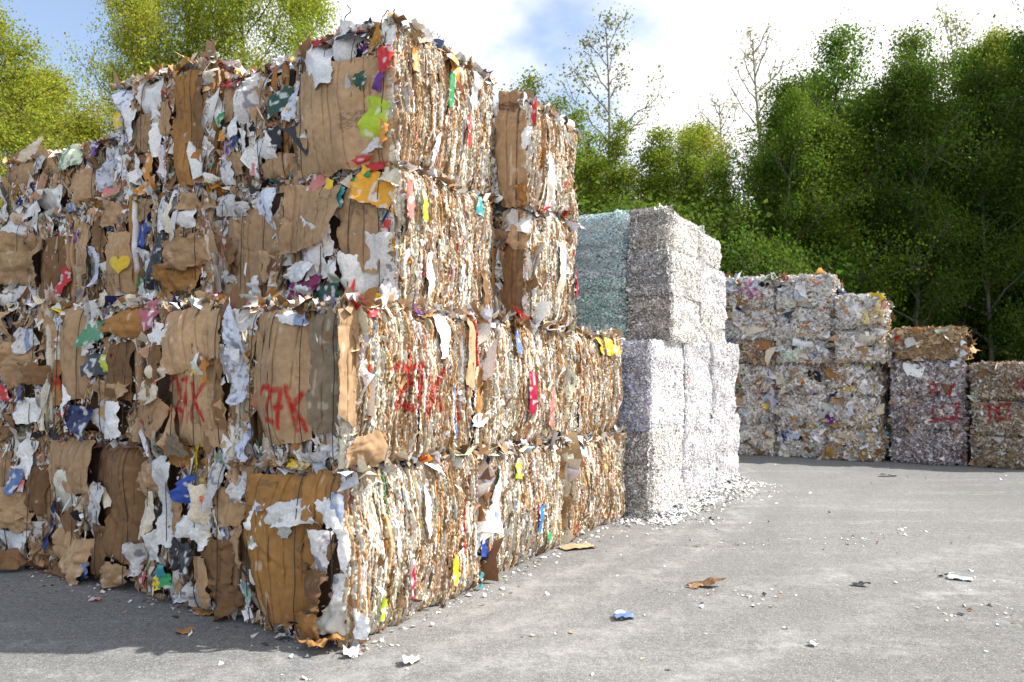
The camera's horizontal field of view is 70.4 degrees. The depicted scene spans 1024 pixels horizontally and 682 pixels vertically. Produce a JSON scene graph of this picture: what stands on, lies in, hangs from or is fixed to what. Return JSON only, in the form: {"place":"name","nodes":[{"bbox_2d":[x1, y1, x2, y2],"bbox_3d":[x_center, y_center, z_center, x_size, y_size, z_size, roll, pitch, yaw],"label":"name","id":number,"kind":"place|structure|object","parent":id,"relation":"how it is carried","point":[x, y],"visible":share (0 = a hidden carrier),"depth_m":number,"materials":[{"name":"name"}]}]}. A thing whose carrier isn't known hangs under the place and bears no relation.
{"place":"outdoors","nodes":[
{"label":"outdoors","id":0,"kind":"place"},
{"bbox_2d":[0,439,1023,681],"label":"ground","id":1,"kind":"structure","parent":0,"point":[881,627],"depth_m":4.91,"materials":[{"name":"concrete"}]},
{"bbox_2d":[0,548,46,569],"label":"cardboard scrap","id":2,"kind":"object","parent":1,"relation":"on","point":[13,559],"visible":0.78,"depth_m":5.92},
{"bbox_2d":[0,423,99,567],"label":"paper bale","id":3,"kind":"object","parent":1,"relation":"on","point":[27,497],"visible":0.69,"depth_m":6.04,"materials":[{"name":"cardboard"}]},
{"bbox_2d":[0,282,98,446],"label":"paper bale","id":4,"kind":"object","parent":3,"relation":"on","point":[28,335],"visible":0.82,"depth_m":6.03,"materials":[{"name":"cardboard"}]},
{"bbox_2d":[0,202,88,302],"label":"paper bale","id":5,"kind":"object","parent":4,"relation":"on","point":[37,254],"visible":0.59,"depth_m":7.50,"materials":[{"name":"cardboard"}]},
{"bbox_2d":[0,132,119,222],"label":"paper bale","id":6,"kind":"object","parent":5,"relation":"on","point":[39,179],"visible":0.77,"depth_m":7.46,"materials":[{"name":"cardboard"}]},
{"bbox_2d":[38,430,160,591],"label":"paper bale","id":7,"kind":"object","parent":1,"relation":"on","point":[98,496],"visible":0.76,"depth_m":5.54,"materials":[{"name":"cardboard"}]},
{"bbox_2d":[48,289,192,455],"bbox_3d":[-2.909,0.244,6.213,1.420,1.298,1.581,-1,-2,30],"label":"paper bale","id":8,"kind":"object","parent":7,"relation":"on","point":[100,363],"visible":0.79,"depth_m":5.57,"materials":[{"name":"cardboard"}]},
{"bbox_2d":[73,189,154,302],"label":"paper bale","id":9,"kind":"object","parent":8,"relation":"on","point":[108,230],"visible":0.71,"depth_m":6.87,"materials":[{"name":"cardboard"}]},
{"bbox_2d":[136,172,227,299],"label":"paper bale","id":10,"kind":"object","parent":8,"relation":"on","point":[180,256],"visible":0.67,"depth_m":6.34,"materials":[{"name":"cardboard"}]},
{"bbox_2d":[108,39,270,203],"bbox_3d":[-2.940,-1.896,7.203,1.681,1.492,1.690,-1,-2,30],"label":"paper bale","id":11,"kind":"object","parent":10,"relation":"on","point":[164,123],"visible":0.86,"depth_m":6.54,"materials":[{"name":"cardboard"}]},
{"bbox_2d":[135,436,261,620],"bbox_3d":[-1.948,1.379,5.605,1.333,1.406,1.594,-1,-2,30],"label":"paper bale","id":12,"kind":"object","parent":1,"relation":"on","point":[192,563],"visible":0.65,"depth_m":4.91,"materials":[{"name":"paper"}]},
{"bbox_2d":[136,284,322,466],"bbox_3d":[-1.925,0.268,5.612,1.380,1.281,1.559,-1,-2,30],"label":"paper bale","id":13,"kind":"object","parent":12,"relation":"on","point":[197,371],"visible":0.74,"depth_m":4.94,"materials":[{"name":"cardboard"}]},
{"bbox_2d":[208,171,306,296],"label":"paper bale","id":14,"kind":"object","parent":13,"relation":"on","point":[253,262],"visible":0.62,"depth_m":6.00,"materials":[{"name":"cardboard"}]},
{"bbox_2d":[213,53,305,206],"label":"paper bale","id":15,"kind":"object","parent":14,"relation":"on","point":[254,138],"visible":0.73,"depth_m":6.03,"materials":[{"name":"paper"}]},
{"bbox_2d":[191,604,255,615],"bbox_3d":[-1.905,1.791,4.861,0.579,0.068,0.214,0,-2,8],"label":"cardboard scrap","id":16,"kind":"object","parent":1,"relation":"on","point":[203,611],"visible":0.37,"depth_m":4.87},
{"bbox_2d":[295,632,344,646],"bbox_3d":[-1.123,1.748,4.232,0.226,0.108,0.273,2,-3,-40],"label":"cardboard scrap","id":17,"kind":"object","parent":1,"relation":"on","point":[322,642],"visible":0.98,"depth_m":4.20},
{"bbox_2d":[343,644,359,656],"bbox_3d":[-0.923,1.774,4.157,0.097,0.051,0.119,0,-2,-10],"label":"paper scrap","id":18,"kind":"object","parent":1,"relation":"on","point":[352,650],"visible":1,"depth_m":4.16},
{"bbox_2d":[229,442,487,647],"bbox_3d":[-1.004,1.310,5.070,1.181,1.314,1.629,-1,-2,30],"label":"paper bale","id":19,"kind":"object","parent":1,"relation":"on","point":[354,557],"visible":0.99,"depth_m":4.49,"materials":[{"name":"cardboard"}]},
{"bbox_2d":[232,275,491,472],"bbox_3d":[-1.016,0.243,5.128,1.200,1.368,1.604,-1,-2,30],"label":"paper bale","id":20,"kind":"object","parent":19,"relation":"on","point":[351,376],"visible":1,"depth_m":4.51,"materials":[{"name":"cardboard"}]},
{"bbox_2d":[278,154,498,312],"bbox_3d":[-0.958,-0.679,6.022,1.319,1.368,1.644,-1,-2,30],"label":"paper bale","id":21,"kind":"object","parent":20,"relation":"on","point":[402,229],"visible":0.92,"depth_m":5.47,"materials":[{"name":"cardboard"}]},
{"bbox_2d":[283,5,497,193],"bbox_3d":[-0.949,-1.910,6.089,1.323,1.431,1.604,-1,-2,30],"label":"paper bale","id":22,"kind":"object","parent":21,"relation":"on","point":[391,87],"visible":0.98,"depth_m":5.50,"materials":[{"name":"cardboard"}]},
{"bbox_2d":[7,464,1021,681],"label":"paper litter","id":23,"kind":"object","parent":1,"relation":"on","point":[737,482],"visible":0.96,"depth_m":7.92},
{"bbox_2d":[475,431,570,582],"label":"paper bale","id":24,"kind":"object","parent":1,"relation":"on","point":[520,501],"visible":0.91,"depth_m":5.92},
{"bbox_2d":[461,300,568,455],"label":"paper bale","id":25,"kind":"object","parent":24,"relation":"on","point":[521,365],"visible":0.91,"depth_m":6.00},
{"bbox_2d":[492,202,583,334],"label":"paper bale","id":26,"kind":"object","parent":25,"relation":"on","point":[535,252],"visible":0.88,"depth_m":6.37,"materials":[{"name":"cardboard"}]},
{"bbox_2d":[490,90,581,222],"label":"paper bale","id":27,"kind":"object","parent":26,"relation":"on","point":[534,144],"visible":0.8,"depth_m":6.41,"materials":[{"name":"cardboard"}]},
{"bbox_2d":[559,542,595,549],"bbox_3d":[0.596,1.877,6.636,0.331,0.026,0.167,1,-2,-20],"label":"cardboard scrap","id":28,"kind":"object","parent":1,"relation":"on","point":[571,546],"visible":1,"depth_m":6.63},
{"bbox_2d":[559,425,627,542],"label":"paper bale","id":29,"kind":"object","parent":1,"relation":"on","point":[592,465],"visible":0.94,"depth_m":7.20},
{"bbox_2d":[561,320,624,439],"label":"paper bale","id":30,"kind":"object","parent":29,"relation":"on","point":[592,391],"visible":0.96,"depth_m":7.25},
{"bbox_2d":[623,424,687,519],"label":"shredded bale","id":31,"kind":"object","parent":1,"relation":"on","point":[652,470],"visible":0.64,"depth_m":8.05,"materials":[{"name":"paper"}]},
{"bbox_2d":[616,339,684,432],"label":"shredded bale","id":32,"kind":"object","parent":31,"relation":"on","point":[652,383],"visible":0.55,"depth_m":8.09,"materials":[{"name":"paper"}]},
{"bbox_2d":[675,418,716,500],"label":"shredded bale","id":33,"kind":"object","parent":1,"relation":"on","point":[698,444],"visible":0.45,"depth_m":9.12,"materials":[{"name":"paper"}]},
{"bbox_2d":[670,341,712,425],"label":"shredded bale","id":34,"kind":"object","parent":33,"relation":"on","point":[697,395],"visible":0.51,"depth_m":9.15,"materials":[{"name":"paper"}]},
{"bbox_2d":[574,277,637,339],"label":"shredded bale","id":35,"kind":"object","parent":34,"relation":"on","point":[599,306],"visible":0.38,"depth_m":8.80,"materials":[{"name":"paper"}]},
{"bbox_2d":[573,208,641,284],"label":"shredded bale","id":36,"kind":"object","parent":35,"relation":"on","point":[603,246],"visible":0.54,"depth_m":8.89,"materials":[{"name":"paper"}]},
{"bbox_2d":[626,291,704,344],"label":"shredded bale","id":37,"kind":"object","parent":34,"relation":"on","point":[668,317],"visible":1,"depth_m":8.55,"materials":[{"name":"paper"}]},
{"bbox_2d":[625,247,702,302],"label":"shredded bale","id":38,"kind":"object","parent":37,"relation":"on","point":[669,270],"visible":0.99,"depth_m":8.59,"materials":[{"name":"paper"}]},
{"bbox_2d":[627,203,698,259],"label":"shredded bale","id":39,"kind":"object","parent":38,"relation":"on","point":[665,227],"visible":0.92,"depth_m":8.61,"materials":[{"name":"paper"}]},
{"bbox_2d":[687,577,726,584],"bbox_3d":[1.476,1.812,5.483,0.297,0.072,0.119,-1,-2,25],"label":"cardboard scrap","id":40,"kind":"object","parent":1,"relation":"on","point":[710,581],"visible":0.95,"depth_m":5.46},
{"bbox_2d":[708,413,740,491],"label":"shredded bale","id":41,"kind":"object","parent":1,"relation":"on","point":[726,446],"visible":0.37,"depth_m":10.01,"materials":[{"name":"paper"}]},
{"bbox_2d":[704,341,739,419],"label":"shredded bale","id":42,"kind":"object","parent":41,"relation":"on","point":[723,379],"visible":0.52,"depth_m":10.01,"materials":[{"name":"paper"}]},
{"bbox_2d":[696,300,727,344],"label":"shredded bale","id":43,"kind":"object","parent":42,"relation":"on","point":[713,319],"visible":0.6,"depth_m":9.90,"materials":[{"name":"paper"}]},
{"bbox_2d":[696,262,726,307],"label":"shredded bale","id":44,"kind":"object","parent":43,"relation":"on","point":[710,281],"visible":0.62,"depth_m":10.04,"materials":[{"name":"paper"}]},
{"bbox_2d":[689,224,721,269],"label":"shredded bale","id":45,"kind":"object","parent":44,"relation":"on","point":[707,255],"visible":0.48,"depth_m":9.96,"materials":[{"name":"paper"}]},
{"bbox_2d":[734,421,776,455],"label":"paper bale","id":46,"kind":"object","parent":1,"relation":"on","point":[759,438],"visible":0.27,"depth_m":13.66},
{"bbox_2d":[727,388,778,427],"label":"paper bale","id":47,"kind":"object","parent":46,"relation":"on","point":[757,409],"visible":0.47,"depth_m":13.72,"materials":[{"name":"paper"}]},
{"bbox_2d":[732,361,777,394],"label":"paper bale","id":48,"kind":"object","parent":47,"relation":"on","point":[763,377],"visible":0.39,"depth_m":13.77,"materials":[{"name":"paper"}]},
{"bbox_2d":[723,338,776,365],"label":"paper bale","id":49,"kind":"object","parent":48,"relation":"on","point":[763,351],"visible":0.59,"depth_m":13.74},
{"bbox_2d":[722,306,779,340],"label":"paper bale","id":50,"kind":"object","parent":49,"relation":"on","point":[748,323],"visible":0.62,"depth_m":13.78},
{"bbox_2d":[720,271,786,310],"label":"paper bale","id":51,"kind":"object","parent":50,"relation":"on","point":[750,292],"visible":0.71,"depth_m":13.79},
{"bbox_2d":[680,204,851,404],"bbox_3d":[5.073,-0.345,15.697,4.147,5.173,4.125,1,-2,-29],"label":"shrub","id":52,"kind":"object","parent":1,"relation":"on","point":[780,259],"visible":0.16,"depth_m":14.88,"materials":[{"name":"green plant"}]},
{"bbox_2d":[774,423,831,459],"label":"paper bale","id":53,"kind":"object","parent":1,"relation":"on","point":[795,441],"visible":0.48,"depth_m":13.33},
{"bbox_2d":[771,392,832,427],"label":"paper bale","id":54,"kind":"object","parent":53,"relation":"on","point":[804,410],"visible":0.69,"depth_m":13.36},
{"bbox_2d":[773,360,831,395],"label":"paper bale","id":55,"kind":"object","parent":54,"relation":"on","point":[796,378],"visible":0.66,"depth_m":13.37,"materials":[{"name":"paper"}]},
{"bbox_2d":[773,338,840,365],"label":"paper bale","id":56,"kind":"object","parent":55,"relation":"on","point":[804,351],"visible":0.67,"depth_m":13.30},
{"bbox_2d":[774,305,844,342],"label":"paper bale","id":57,"kind":"object","parent":56,"relation":"on","point":[813,324],"visible":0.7,"depth_m":13.30},
{"bbox_2d":[774,268,846,309],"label":"paper bale","id":58,"kind":"object","parent":57,"relation":"on","point":[820,288],"visible":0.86,"depth_m":13.34},
{"bbox_2d":[820,424,891,461],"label":"paper bale","id":59,"kind":"object","parent":1,"relation":"on","point":[854,443],"visible":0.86,"depth_m":12.82,"materials":[{"name":"paper"}]},
{"bbox_2d":[822,394,889,436],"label":"paper bale","id":60,"kind":"object","parent":59,"relation":"on","point":[868,411],"visible":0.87,"depth_m":12.89},
{"bbox_2d":[825,360,890,399],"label":"paper bale","id":61,"kind":"object","parent":60,"relation":"on","point":[858,378],"visible":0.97,"depth_m":12.91,"materials":[{"name":"paper"}]},
{"bbox_2d":[828,327,894,366],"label":"paper bale","id":62,"kind":"object","parent":61,"relation":"on","point":[875,345],"visible":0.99,"depth_m":12.75},
{"bbox_2d":[833,291,895,332],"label":"paper bale","id":63,"kind":"object","parent":62,"relation":"on","point":[861,311],"visible":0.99,"depth_m":12.80},
{"bbox_2d":[889,425,972,465],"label":"paper bale","id":64,"kind":"object","parent":1,"relation":"on","point":[930,446],"visible":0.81,"depth_m":12.37},
{"bbox_2d":[887,392,971,432],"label":"paper bale","id":65,"kind":"object","parent":64,"relation":"on","point":[910,412],"visible":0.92,"depth_m":12.40},
{"bbox_2d":[889,357,969,397],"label":"paper bale","id":66,"kind":"object","parent":65,"relation":"on","point":[925,378],"visible":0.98,"depth_m":12.45},
{"bbox_2d":[891,325,981,360],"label":"paper bale","id":67,"kind":"object","parent":66,"relation":"on","point":[952,342],"visible":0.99,"depth_m":12.40,"materials":[{"name":"cardboard"}]},
{"bbox_2d":[968,433,1023,468],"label":"paper bale","id":68,"kind":"object","parent":1,"relation":"on","point":[994,451],"visible":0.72,"depth_m":11.87,"materials":[{"name":"paper"}]},
{"bbox_2d":[968,397,1023,436],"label":"paper bale","id":69,"kind":"object","parent":68,"relation":"on","point":[998,417],"visible":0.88,"depth_m":11.86},
{"bbox_2d":[966,360,1023,401],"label":"paper bale","id":70,"kind":"object","parent":69,"relation":"on","point":[996,381],"visible":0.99,"depth_m":11.91},
{"bbox_2d":[0,0,1023,212],"label":"sky","id":71,"kind":"structure","parent":0,"point":[504,37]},
{"bbox_2d":[885,421,974,436],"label":"woodland ground","id":72,"kind":"structure","parent":0,"point":[888,427],"depth_m":17.96,"materials":[{"name":"green plant"}]},
{"bbox_2d":[0,56,101,214],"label":"tree","id":73,"kind":"object","parent":72,"relation":"on","point":[53,104],"visible":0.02,"depth_m":25.34,"materials":[{"name":"green plant"}]},
{"bbox_2d":[0,0,103,215],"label":"tree","id":74,"kind":"object","parent":72,"relation":"on","point":[6,48],"visible":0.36,"depth_m":16.07,"materials":[{"name":"green plant"}]},
{"bbox_2d":[0,61,116,229],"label":"tree","id":75,"kind":"object","parent":72,"relation":"on","point":[62,107],"visible":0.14,"depth_m":19.04,"materials":[{"name":"green plant"}]},
{"bbox_2d":[14,102,113,150],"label":"tree","id":76,"kind":"object","parent":72,"relation":"on","point":[98,131],"visible":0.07,"depth_m":21.04,"materials":[{"name":"green plant"}]},
{"bbox_2d":[51,0,186,140],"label":"tree","id":77,"kind":"object","parent":72,"relation":"on","point":[124,48],"visible":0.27,"depth_m":21.73,"materials":[{"name":"green plant"}]},
{"bbox_2d":[68,0,257,141],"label":"tree","id":78,"kind":"object","parent":72,"relation":"on","point":[182,4],"visible":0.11,"depth_m":23.15,"materials":[{"name":"green plant"}]},
{"bbox_2d":[124,0,322,70],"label":"tree","id":79,"kind":"object","parent":72,"relation":"on","point":[229,14],"visible":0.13,"depth_m":22.78,"materials":[{"name":"green plant"}]},
{"bbox_2d":[219,0,346,69],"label":"tree","id":80,"kind":"object","parent":72,"relation":"on","point":[312,12],"visible":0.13,"depth_m":23.99,"materials":[{"name":"green plant"}]},
{"bbox_2d":[5,111,766,213],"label":"woodland","id":81,"kind":"object","parent":72,"relation":"on","point":[733,152],"visible":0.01,"depth_m":27.29,"materials":[{"name":"green plant"}]},
{"bbox_2d":[496,66,589,207],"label":"tree","id":82,"kind":"object","parent":72,"relation":"on","point":[531,83],"depth_m":24.38,"materials":[{"name":"green plant"}]},
{"bbox_2d":[556,101,615,276],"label":"tree","id":83,"kind":"object","parent":72,"relation":"on","point":[585,176],"visible":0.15,"depth_m":22.03,"materials":[{"name":"green plant"}]},
{"bbox_2d":[541,2,674,192],"bbox_3d":[3.327,-4.584,25.140,5.587,13.441,5.291,1,-2,-18],"label":"tree","id":84,"kind":"object","parent":72,"relation":"on","point":[607,46],"visible":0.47,"depth_m":24.47,"materials":[{"name":"green plant"}]},
{"bbox_2d":[574,114,694,266],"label":"tree","id":85,"kind":"object","parent":72,"relation":"on","point":[617,177],"visible":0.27,"depth_m":20.65,"materials":[{"name":"green plant"}]},
{"bbox_2d":[629,122,730,221],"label":"tree","id":86,"kind":"object","parent":72,"relation":"on","point":[685,165],"visible":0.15,"depth_m":20.27,"materials":[{"name":"green plant"}]},
{"bbox_2d":[635,113,754,246],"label":"tree","id":87,"kind":"object","parent":72,"relation":"on","point":[707,138],"visible":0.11,"depth_m":22.68,"materials":[{"name":"green plant"}]},
{"bbox_2d":[573,163,832,283],"bbox_3d":[3.016,-0.982,17.699,7.623,6.483,7.583,0,-2,-3],"label":"shrub","id":88,"kind":"object","parent":72,"relation":"on","point":[718,224],"visible":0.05,"depth_m":16.27,"materials":[{"name":"green plant"}]},
{"bbox_2d":[679,150,749,270],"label":"tree","id":89,"kind":"object","parent":72,"relation":"on","point":[718,173],"visible":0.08,"depth_m":20.13,"materials":[{"name":"green plant"}]},
{"bbox_2d":[687,88,756,209],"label":"tree","id":90,"kind":"object","parent":72,"relation":"on","point":[720,113],"visible":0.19,"depth_m":26.59,"materials":[{"name":"green plant"}]},
{"bbox_2d":[579,193,881,391],"bbox_3d":[4.791,-0.905,17.473,7.373,6.304,7.412,-1,-2,27],"label":"shrub","id":91,"kind":"object","parent":72,"relation":"on","point":[842,271],"visible":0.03,"depth_m":16.30,"materials":[{"name":"green plant"}]},
{"bbox_2d":[712,18,804,235],"bbox_3d":[8.572,-4.438,24.966,4.409,13.176,3.658,0,-2,-1],"label":"tree","id":92,"kind":"object","parent":72,"relation":"on","point":[756,98],"visible":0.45,"depth_m":24.71,"materials":[{"name":"green plant"}]},
{"bbox_2d":[717,77,880,362],"bbox_3d":[6.513,-1.945,17.692,3.933,8.391,4.351,-1,-2,14],"label":"tree","id":93,"kind":"object","parent":72,"relation":"on","point":[769,193],"visible":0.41,"depth_m":17.02,"materials":[{"name":"green plant"}]},
{"bbox_2d":[742,63,856,225],"bbox_3d":[8.827,-3.075,21.969,4.670,10.540,5.433,-1,-2,33],"label":"tree","id":94,"kind":"object","parent":72,"relation":"on","point":[805,83],"visible":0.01,"depth_m":21.60,"materials":[{"name":"green plant"}]},
{"bbox_2d":[703,71,960,369],"bbox_3d":[7.367,-2.416,17.929,5.187,9.319,5.739,0,-2,11],"label":"tree","id":95,"kind":"object","parent":72,"relation":"on","point":[827,175],"visible":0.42,"depth_m":17.03,"materials":[{"name":"green plant"}]},
{"bbox_2d":[719,7,976,333],"bbox_3d":[7.946,-3.035,19.392,5.879,10.564,6.505,0,-2,4],"label":"tree","id":96,"kind":"object","parent":72,"relation":"on","point":[839,48],"visible":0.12,"depth_m":18.08,"materials":[{"name":"green plant"}]},
{"bbox_2d":[819,11,1014,357],"bbox_3d":[9.902,-3.253,19.744,6.451,11.058,5.830,-2,-3,43],"label":"tree","id":97,"kind":"object","parent":72,"relation":"on","point":[913,40],"visible":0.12,"depth_m":19.18,"materials":[{"name":"green plant"}]},
{"bbox_2d":[845,37,1010,357],"bbox_3d":[9.878,-2.505,17.716,3.998,9.555,4.652,-2,-3,43],"label":"tree","id":98,"kind":"object","parent":72,"relation":"on","point":[910,107],"visible":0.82,"depth_m":17.24,"materials":[{"name":"green plant"}]},
{"bbox_2d":[858,32,1022,332],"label":"tree","id":99,"kind":"object","parent":72,"relation":"on","point":[974,57],"visible":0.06,"depth_m":19.80,"materials":[{"name":"green plant"}]},
{"bbox_2d":[870,253,1023,424],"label":"shrub","id":100,"kind":"object","parent":72,"relation":"on","point":[946,323],"visible":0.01,"depth_m":18.16,"materials":[{"name":"green plant"}]},
{"bbox_2d":[873,50,1023,361],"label":"tree","id":101,"kind":"object","parent":72,"relation":"on","point":[995,86],"visible":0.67,"depth_m":17.18,"materials":[{"name":"green plant"}]},
{"bbox_2d":[926,1,981,96],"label":"tree","id":102,"kind":"object","parent":72,"relation":"on","point":[946,26],"visible":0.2,"depth_m":23.98,"materials":[{"name":"green plant"}]},
{"bbox_2d":[901,237,1016,396],"bbox_3d":[11.862,-0.453,20.342,7.131,5.576,6.437,-1,-2,21],"label":"shrub","id":103,"kind":"object","parent":72,"relation":"on","point":[954,324],"visible":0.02,"depth_m":18.02,"materials":[{"name":"green plant"}]},
{"bbox_2d":[902,246,1023,381],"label":"shrub","id":104,"kind":"object","parent":72,"relation":"on","point":[982,342],"visible":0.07,"depth_m":17.70,"materials":[{"name":"green plant"}]},
{"bbox_2d":[926,20,1023,360],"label":"tree","id":105,"kind":"object","parent":72,"relation":"on","point":[1016,46],"visible":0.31,"depth_m":17.53,"materials":[{"name":"green plant"}]},
{"bbox_2d":[942,11,1023,308],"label":"tree","id":106,"kind":"object","parent":72,"relation":"on","point":[991,39],"visible":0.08,"depth_m":20.01,"materials":[{"name":"green plant"}]},
{"bbox_2d":[964,318,1023,425],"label":"shrub","id":107,"kind":"object","parent":72,"relation":"on","point":[968,391],"visible":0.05,"depth_m":17.91,"materials":[{"name":"green plant"}]},
{"bbox_2d":[968,263,1023,420],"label":"shrub","id":108,"kind":"object","parent":72,"relation":"on","point":[998,304],"visible":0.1,"depth_m":17.30,"materials":[{"name":"green plant"}]},
{"bbox_2d":[969,0,1023,232],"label":"tree","id":109,"kind":"object","parent":72,"relation":"on","point":[1020,162],"visible":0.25,"depth_m":17.27,"materials":[{"name":"green plant"}]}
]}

